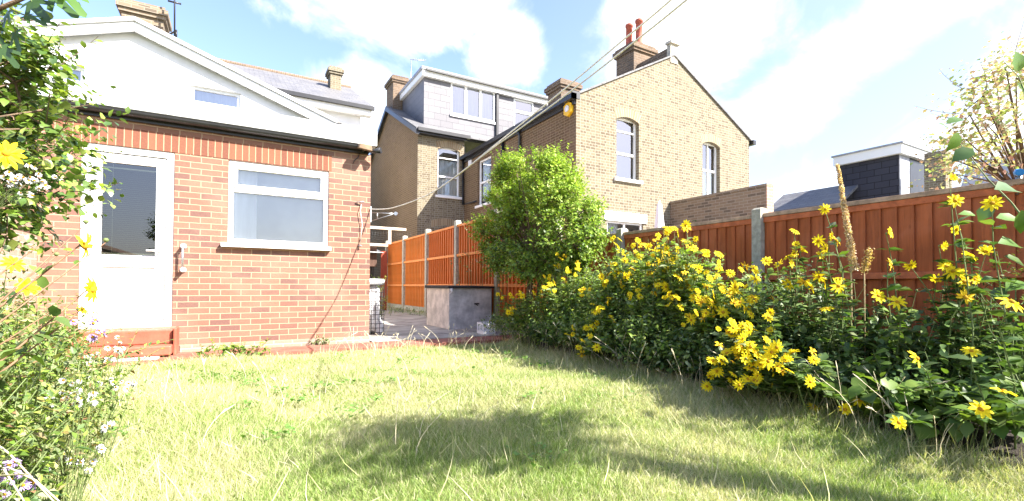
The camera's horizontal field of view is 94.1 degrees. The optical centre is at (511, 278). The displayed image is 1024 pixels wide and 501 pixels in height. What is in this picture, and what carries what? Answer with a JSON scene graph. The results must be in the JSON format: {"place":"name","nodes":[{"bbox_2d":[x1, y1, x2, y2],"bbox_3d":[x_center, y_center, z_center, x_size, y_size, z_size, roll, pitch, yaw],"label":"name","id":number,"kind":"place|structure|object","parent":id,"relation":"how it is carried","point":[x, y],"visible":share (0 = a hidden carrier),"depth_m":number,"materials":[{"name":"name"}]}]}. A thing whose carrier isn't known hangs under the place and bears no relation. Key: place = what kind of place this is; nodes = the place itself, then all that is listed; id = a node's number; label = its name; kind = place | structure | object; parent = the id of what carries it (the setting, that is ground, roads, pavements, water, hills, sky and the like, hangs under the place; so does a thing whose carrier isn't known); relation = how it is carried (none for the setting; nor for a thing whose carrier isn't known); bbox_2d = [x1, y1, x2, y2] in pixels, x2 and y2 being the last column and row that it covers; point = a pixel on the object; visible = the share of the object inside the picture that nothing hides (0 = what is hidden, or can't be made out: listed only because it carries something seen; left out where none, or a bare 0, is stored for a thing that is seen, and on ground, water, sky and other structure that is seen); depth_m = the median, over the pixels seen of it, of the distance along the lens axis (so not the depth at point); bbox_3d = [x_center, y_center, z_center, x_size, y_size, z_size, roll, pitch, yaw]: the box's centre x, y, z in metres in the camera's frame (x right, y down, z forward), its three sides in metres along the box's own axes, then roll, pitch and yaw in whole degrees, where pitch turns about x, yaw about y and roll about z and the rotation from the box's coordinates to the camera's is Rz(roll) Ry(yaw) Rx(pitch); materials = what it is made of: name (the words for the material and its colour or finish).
{"place":"outdoors","nodes":[
{"label":"outdoors","id":0,"kind":"place"},
{"bbox_2d":[27,334,522,370],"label":"red path","id":1,"kind":"structure","parent":0,"point":[295,350],"depth_m":6.32,"materials":[{"name":"paint"}]},
{"bbox_2d":[65,326,178,362],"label":"door steps","id":2,"kind":"structure","parent":1,"relation":"on","point":[142,338],"depth_m":5.34,"materials":[{"name":"red brick"}]},
{"bbox_2d":[196,337,272,358],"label":"wall weed","id":3,"kind":"object","parent":1,"relation":"on","point":[239,348],"depth_m":5.46,"materials":[{"name":"green plant"}]},
{"bbox_2d":[309,334,333,344],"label":"wall weed","id":4,"kind":"object","parent":1,"relation":"on","point":[322,341],"depth_m":6.55,"materials":[{"name":"green plant"}]},
{"bbox_2d":[369,308,520,341],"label":"passage patio","id":5,"kind":"structure","parent":0,"point":[405,322],"depth_m":8.62,"materials":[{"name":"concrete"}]},
{"bbox_2d":[369,278,384,333],"bbox_3d":[-2.459,0.470,8.091,0.472,0.928,0.772,1,-1,-30],"label":"wire cage","id":6,"kind":"object","parent":5,"relation":"on","point":[374,309],"visible":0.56,"depth_m":7.84,"materials":[{"name":"white metal"}]},
{"bbox_2d":[374,315,383,333],"bbox_3d":[-2.223,0.776,7.958,0.146,0.312,0.150,1,-1,-30],"label":"plastic bottle","id":7,"kind":"object","parent":5,"relation":"on","point":[381,327],"visible":0.59,"depth_m":7.91,"materials":[{"name":"white plastic"}]},
{"bbox_2d":[374,276,398,315],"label":"fence weed","id":8,"kind":"object","parent":5,"relation":"on","point":[381,312],"visible":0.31,"depth_m":12.77,"materials":[{"name":"green plant"}]},
{"bbox_2d":[370,226,405,309],"bbox_3d":[-4.780,-0.317,15.787,2.753,2.734,1.100,1,-1,-30],"label":"timber lean to","id":9,"kind":"object","parent":5,"relation":"on","point":[374,251],"visible":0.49,"depth_m":15.60,"materials":[{"name":"white wood"}]},
{"bbox_2d":[389,307,426,316],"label":"fence weed","id":10,"kind":"object","parent":5,"relation":"on","point":[400,309],"visible":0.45,"depth_m":13.60,"materials":[{"name":"green plant"}]},
{"bbox_2d":[425,285,493,328],"bbox_3d":[-1.080,0.556,9.607,0.970,0.823,1.289,1,-1,-30],"label":"coal bunker","id":11,"kind":"object","parent":5,"relation":"on","point":[462,306],"visible":0.9,"depth_m":9.13,"materials":[{"name":"concrete"}]},
{"bbox_2d":[385,202,561,331],"bbox_3d":[-1.780,-0.096,12.033,0.135,2.494,10.099,1,-1,-30],"label":"passage fence","id":12,"kind":"object","parent":5,"relation":"on","point":[416,264],"visible":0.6,"depth_m":12.34,"materials":[{"name":"wood"}]},
{"bbox_2d":[450,213,507,328],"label":"climbing rose","id":13,"kind":"object","parent":12,"relation":"attached to","point":[482,279],"visible":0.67,"depth_m":9.79,"materials":[{"name":"green plant"}]},
{"bbox_2d":[477,322,494,333],"bbox_3d":[-0.446,0.850,8.166,0.220,0.190,0.260,1,-1,-30],"label":"plastic crate","id":14,"kind":"object","parent":5,"relation":"on","point":[482,331],"visible":0.73,"depth_m":8.10,"materials":[{"name":"grey plastic"}]},
{"bbox_2d":[0,0,1023,202],"label":"sky","id":15,"kind":"structure","parent":0,"point":[811,82],"materials":[{"name":"blue"}]},
{"bbox_2d":[0,335,1023,500],"bbox_3d":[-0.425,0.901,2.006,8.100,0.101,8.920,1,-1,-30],"label":"lawn","id":16,"kind":"structure","parent":0,"point":[538,447],"depth_m":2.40,"materials":[{"name":"plant"}]},
{"bbox_2d":[0,457,37,500],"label":"aster plant","id":17,"kind":"object","parent":16,"relation":"on","point":[25,485],"visible":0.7,"depth_m":1.35,"materials":[{"name":"white plant"}]},
{"bbox_2d":[0,219,40,342],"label":"boundary wall","id":18,"kind":"structure","parent":16,"relation":"on","point":[29,259],"depth_m":4.77,"materials":[{"name":"brick"}]},
{"bbox_2d":[0,163,56,208],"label":"aster plant","id":19,"kind":"object","parent":16,"relation":"on","point":[20,180],"visible":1,"depth_m":1.90,"materials":[{"name":"white plant"}]},
{"bbox_2d":[0,0,89,68],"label":"fig tree","id":20,"kind":"object","parent":16,"relation":"on","point":[75,9],"visible":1,"depth_m":1.59,"materials":[{"name":"green plant"}]},
{"bbox_2d":[0,435,96,500],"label":"border plant","id":21,"kind":"object","parent":16,"relation":"on","point":[32,496],"visible":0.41,"depth_m":1.53,"materials":[{"name":"green plant"}]},
{"bbox_2d":[0,289,104,422],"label":"wild border plants","id":22,"kind":"object","parent":16,"relation":"on","point":[20,325],"visible":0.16,"depth_m":3.59,"materials":[{"name":"green plant"}]},
{"bbox_2d":[0,140,108,390],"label":"daisy bush","id":23,"kind":"object","parent":16,"relation":"on","point":[11,155],"visible":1,"depth_m":1.44,"materials":[{"name":"yellow plant"}]},
{"bbox_2d":[0,3,130,265],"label":"glossy leaved shrub","id":24,"kind":"object","parent":16,"relation":"on","point":[23,128],"visible":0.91,"depth_m":2.23,"materials":[{"name":"green plant"}]},
{"bbox_2d":[34,377,98,500],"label":"aster plant","id":25,"kind":"object","parent":16,"relation":"on","point":[63,380],"visible":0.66,"depth_m":1.74,"materials":[{"name":"green plant"}]},
{"bbox_2d":[38,420,114,500],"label":"aster plant","id":26,"kind":"object","parent":16,"relation":"on","point":[99,448],"visible":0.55,"depth_m":1.75,"materials":[{"name":"plant"}]},
{"bbox_2d":[0,263,173,500],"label":"wild border plants","id":27,"kind":"object","parent":16,"relation":"on","point":[22,393],"visible":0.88,"depth_m":1.78,"materials":[{"name":"green plant"}]},
{"bbox_2d":[0,446,59,500],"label":"dead stalks","id":28,"kind":"object","parent":27,"relation":"on","point":[38,483],"visible":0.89,"depth_m":1.22,"materials":[{"name":"beige plant"}]},
{"bbox_2d":[64,316,110,500],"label":"aster plant","id":29,"kind":"object","parent":16,"relation":"on","point":[93,337],"visible":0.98,"depth_m":1.69,"materials":[{"name":"green plant"}]},
{"bbox_2d":[81,335,136,458],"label":"aster plant","id":30,"kind":"object","parent":16,"relation":"on","point":[118,351],"visible":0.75,"depth_m":2.29,"materials":[{"name":"plant"}]},
{"bbox_2d":[115,318,962,457],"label":"seeding grass","id":31,"kind":"structure","parent":16,"relation":"on","point":[839,383],"depth_m":3.46,"materials":[{"name":"plant"}]},
{"bbox_2d":[370,18,755,301],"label":"yellow brick house","id":32,"kind":"structure","parent":0,"point":[646,129],"depth_m":15.04,"materials":[{"name":"brick"}]},
{"bbox_2d":[435,146,464,199],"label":"window","id":33,"kind":"structure","parent":32,"relation":"in","point":[448,159],"depth_m":18.01,"materials":[{"name":"white glass"}]},
{"bbox_2d":[475,156,490,208],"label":"window","id":34,"kind":"structure","parent":32,"relation":"in","point":[485,165],"depth_m":16.99,"materials":[{"name":"white glass"}]},
{"bbox_2d":[607,221,641,233],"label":"window","id":35,"kind":"structure","parent":32,"relation":"in","point":[630,226],"depth_m":13.05,"materials":[{"name":"white plastic"}]},
{"bbox_2d":[614,118,642,184],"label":"window","id":36,"kind":"structure","parent":32,"relation":"in","point":[625,129],"depth_m":13.99,"materials":[{"name":"white glass"}]},
{"bbox_2d":[702,143,715,194],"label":"window","id":37,"kind":"structure","parent":32,"relation":"in","point":[708,150],"depth_m":15.09,"materials":[{"name":"white plastic"}]},
{"bbox_2d":[518,336,1023,473],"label":"flower bed soil","id":38,"kind":"structure","parent":0,"point":[1009,443],"depth_m":2.58,"materials":[{"name":"brown soil"}]},
{"bbox_2d":[461,140,613,332],"bbox_3d":[0.265,-0.613,7.488,1.637,3.145,3.680,1,-1,-30],"label":"rounded shrub","id":39,"kind":"object","parent":38,"relation":"on","point":[531,252],"visible":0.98,"depth_m":6.83,"materials":[{"name":"green plant"}]},
{"bbox_2d":[478,252,629,364],"bbox_3d":[0.659,0.305,6.417,1.267,1.290,3.249,1,-1,-25],"label":"daisy bush","id":40,"kind":"object","parent":38,"relation":"on","point":[512,313],"visible":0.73,"depth_m":6.34,"materials":[{"name":"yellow plant"}]},
{"bbox_2d":[523,302,656,361],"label":"border plant","id":41,"kind":"object","parent":38,"relation":"on","point":[538,335],"visible":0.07,"depth_m":5.68,"materials":[{"name":"green plant"}]},
{"bbox_2d":[529,226,675,372],"bbox_3d":[1.166,0.227,5.559,1.406,1.422,2.285,1,-1,-30],"label":"daisy bush","id":42,"kind":"object","parent":38,"relation":"on","point":[615,273],"visible":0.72,"depth_m":5.24,"materials":[{"name":"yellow plant"}]},
{"bbox_2d":[568,219,725,373],"bbox_3d":[1.514,0.188,4.917,1.435,1.480,1.891,1,-1,-30],"label":"daisy bush","id":43,"kind":"object","parent":38,"relation":"on","point":[663,293],"visible":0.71,"depth_m":4.62,"materials":[{"name":"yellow plant"}]},
{"bbox_2d":[624,253,797,389],"bbox_3d":[1.881,0.327,4.240,1.391,1.183,1.508,1,-1,-30],"label":"daisy bush","id":44,"kind":"object","parent":38,"relation":"on","point":[714,300],"visible":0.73,"depth_m":3.97,"materials":[{"name":"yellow plant"}]},
{"bbox_2d":[631,309,872,389],"bbox_3d":[2.102,0.565,4.142,1.648,0.748,1.776,1,-1,-30],"label":"border plant","id":45,"kind":"object","parent":38,"relation":"on","point":[648,362],"visible":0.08,"depth_m":3.95,"materials":[{"name":"green plant"}]},
{"bbox_2d":[645,280,862,425],"bbox_3d":[1.879,0.456,3.703,1.233,0.907,2.082,0,-1,-6],"label":"daisy bush","id":46,"kind":"object","parent":38,"relation":"on","point":[744,359],"visible":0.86,"depth_m":3.17,"materials":[{"name":"yellow plant"}]},
{"bbox_2d":[698,203,912,414],"bbox_3d":[2.207,0.181,3.699,1.394,1.460,1.573,1,-1,-30],"label":"daisy bush","id":47,"kind":"object","parent":38,"relation":"on","point":[787,287],"visible":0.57,"depth_m":3.50,"materials":[{"name":"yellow plant"}]},
{"bbox_2d":[775,351,870,413],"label":"border plant","id":48,"kind":"object","parent":38,"relation":"on","point":[825,378],"visible":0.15,"depth_m":3.10,"materials":[{"name":"green plant"}]},
{"bbox_2d":[836,164,859,385],"bbox_3d":[2.475,0.016,3.510,0.065,1.756,0.154,1,-1,-30],"label":"seed spike","id":49,"kind":"object","parent":38,"relation":"on","point":[850,243],"visible":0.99,"depth_m":3.50,"materials":[{"name":"beige plant"}]},
{"bbox_2d":[858,246,874,358],"bbox_3d":[2.566,0.332,3.439,0.073,1.124,0.099,1,-1,-30],"label":"seed spike","id":50,"kind":"object","parent":38,"relation":"on","point":[868,258],"visible":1,"depth_m":3.45,"materials":[{"name":"beige plant"}]},
{"bbox_2d":[811,296,1023,453],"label":"daisy bush","id":51,"kind":"object","parent":38,"relation":"on","point":[980,407],"visible":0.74,"depth_m":2.55,"materials":[{"name":"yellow plant"}]},
{"bbox_2d":[813,348,1023,451],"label":"border plant","id":52,"kind":"object","parent":38,"relation":"on","point":[867,394],"visible":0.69,"depth_m":2.63,"materials":[{"name":"green plant"}]},
{"bbox_2d":[835,313,1020,401],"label":"border plant","id":53,"kind":"object","parent":38,"relation":"on","point":[916,345],"visible":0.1,"depth_m":3.40,"materials":[{"name":"green plant"}]},
{"bbox_2d":[842,173,1023,422],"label":"daisy bush","id":54,"kind":"object","parent":38,"relation":"on","point":[951,271],"visible":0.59,"depth_m":2.87,"materials":[{"name":"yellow plant"}]},
{"bbox_2d":[926,246,1023,397],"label":"feathery plant","id":55,"kind":"object","parent":38,"relation":"on","point":[1021,352],"visible":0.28,"depth_m":2.93,"materials":[{"name":"green plant"}]},
{"bbox_2d":[938,51,1023,301],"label":"climbing vine","id":56,"kind":"object","parent":38,"relation":"on","point":[962,153],"visible":0.94,"depth_m":3.07,"materials":[{"name":"green plant"}]},
{"label":"ground","id":57,"kind":"structure","parent":0,"visible":0},
{"bbox_2d":[6,0,341,124],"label":"white house","id":58,"kind":"structure","parent":57,"relation":"on","point":[141,48],"depth_m":8.56,"materials":[{"name":"paint"}]},
{"bbox_2d":[55,64,84,81],"bbox_3d":[-7.708,-3.293,8.512,0.982,0.916,1.264,1,-1,-30],"label":"window","id":59,"kind":"structure","parent":58,"relation":"in","point":[79,73],"depth_m":8.05,"materials":[{"name":"white plastic"}]},
{"bbox_2d":[191,86,240,107],"bbox_3d":[-5.632,-3.347,9.069,0.800,0.426,0.144,1,-1,-30],"label":"window","id":60,"kind":"structure","parent":58,"relation":"in","point":[201,94],"depth_m":9.09,"materials":[{"name":"glass"}]},
{"bbox_2d":[0,16,374,127],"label":"slate roof house","id":61,"kind":"structure","parent":57,"relation":"on","point":[342,104],"depth_m":16.09,"materials":[{"name":"brick"}]},
{"bbox_2d":[0,76,376,353],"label":"brick extension","id":62,"kind":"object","parent":57,"relation":"on","point":[258,214],"visible":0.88,"depth_m":6.09,"materials":[{"name":"brick"}]},
{"bbox_2d":[88,152,166,321],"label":"door","id":63,"kind":"structure","parent":62,"relation":"in","point":[128,271],"depth_m":5.71,"materials":[{"name":"white plastic"}]},
{"bbox_2d":[180,244,186,272],"bbox_3d":[-3.994,-0.245,5.777,0.068,0.356,0.105,1,-1,-30],"label":"grab rail","id":64,"kind":"object","parent":62,"relation":"attached to","point":[182,268],"visible":1,"depth_m":5.74,"materials":[{"name":"white plastic"}]},
{"bbox_2d":[221,160,330,250],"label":"window","id":65,"kind":"structure","parent":62,"relation":"in","point":[270,206],"depth_m":6.42,"materials":[{"name":"white plastic"}]},
{"bbox_2d":[356,201,363,246],"bbox_3d":[-2.188,-0.783,6.864,0.106,0.657,0.052,0,-1,-8],"label":"hanging cord","id":66,"kind":"object","parent":62,"relation":"hanging from","point":[361,220],"visible":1,"depth_m":6.86,"materials":[{"name":"white fabric"}]},
{"bbox_2d":[353,143,381,162],"bbox_3d":[-2.067,-1.778,6.835,0.382,0.281,0.253,1,-1,-30],"label":"security lamp","id":67,"kind":"object","parent":62,"relation":"attached to","point":[366,147],"visible":1,"depth_m":6.76,"materials":[{"name":"white plastic"}]},
{"bbox_2d":[370,206,397,222],"bbox_3d":[-1.962,-0.939,7.166,0.430,0.233,0.304,0,-1,-3],"label":"line bracket","id":68,"kind":"object","parent":62,"relation":"attached to","point":[394,213],"visible":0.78,"depth_m":7.29,"materials":[{"name":"white metal"}]},
{"bbox_2d":[370,0,686,209],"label":"washing line","id":69,"kind":"object","parent":62,"relation":"attached to","point":[648,30],"visible":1,"depth_m":4.39,"materials":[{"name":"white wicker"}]},
{"bbox_2d":[443,0,671,184],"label":"washing line","id":70,"kind":"object","parent":69,"relation":"attached to","point":[638,27],"visible":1,"depth_m":4.22,"materials":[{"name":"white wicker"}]},
{"bbox_2d":[564,178,1023,401],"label":"garden fence","id":71,"kind":"object","parent":57,"relation":"on","point":[916,221],"visible":0.34,"depth_m":4.12,"materials":[{"name":"wood"}]},
{"bbox_2d":[1001,169,1023,196],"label":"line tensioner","id":72,"kind":"object","parent":71,"relation":"on","point":[1018,173],"visible":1,"depth_m":3.35,"materials":[{"name":"blue plastic"}]},
{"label":"neighbouring yard","id":73,"kind":"structure","parent":0,"visible":0},
{"bbox_2d":[654,201,663,227],"bbox_3d":[3.581,-0.406,11.562,0.488,2.952,0.500,1,-1,-30],"label":"closed parasol","id":74,"kind":"object","parent":73,"relation":"on","point":[659,220],"visible":0.34,"depth_m":11.53,"materials":[{"name":"white fabric"}]},
{"bbox_2d":[670,183,773,225],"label":"garden brick wall","id":75,"kind":"structure","parent":73,"relation":"on","point":[744,201],"depth_m":12.29,"materials":[{"name":"beige brick"}]},
{"bbox_2d":[774,141,1014,211],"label":"dark dormer house","id":76,"kind":"structure","parent":73,"relation":"on","point":[886,170],"depth_m":16.80,"materials":[{"name":"stone"}]},
{"bbox_2d":[908,17,1023,189],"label":"pink leaved shrub","id":77,"kind":"object","parent":73,"relation":"on","point":[1003,133],"visible":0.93,"depth_m":4.27,"materials":[{"name":"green plant"}]}
]}

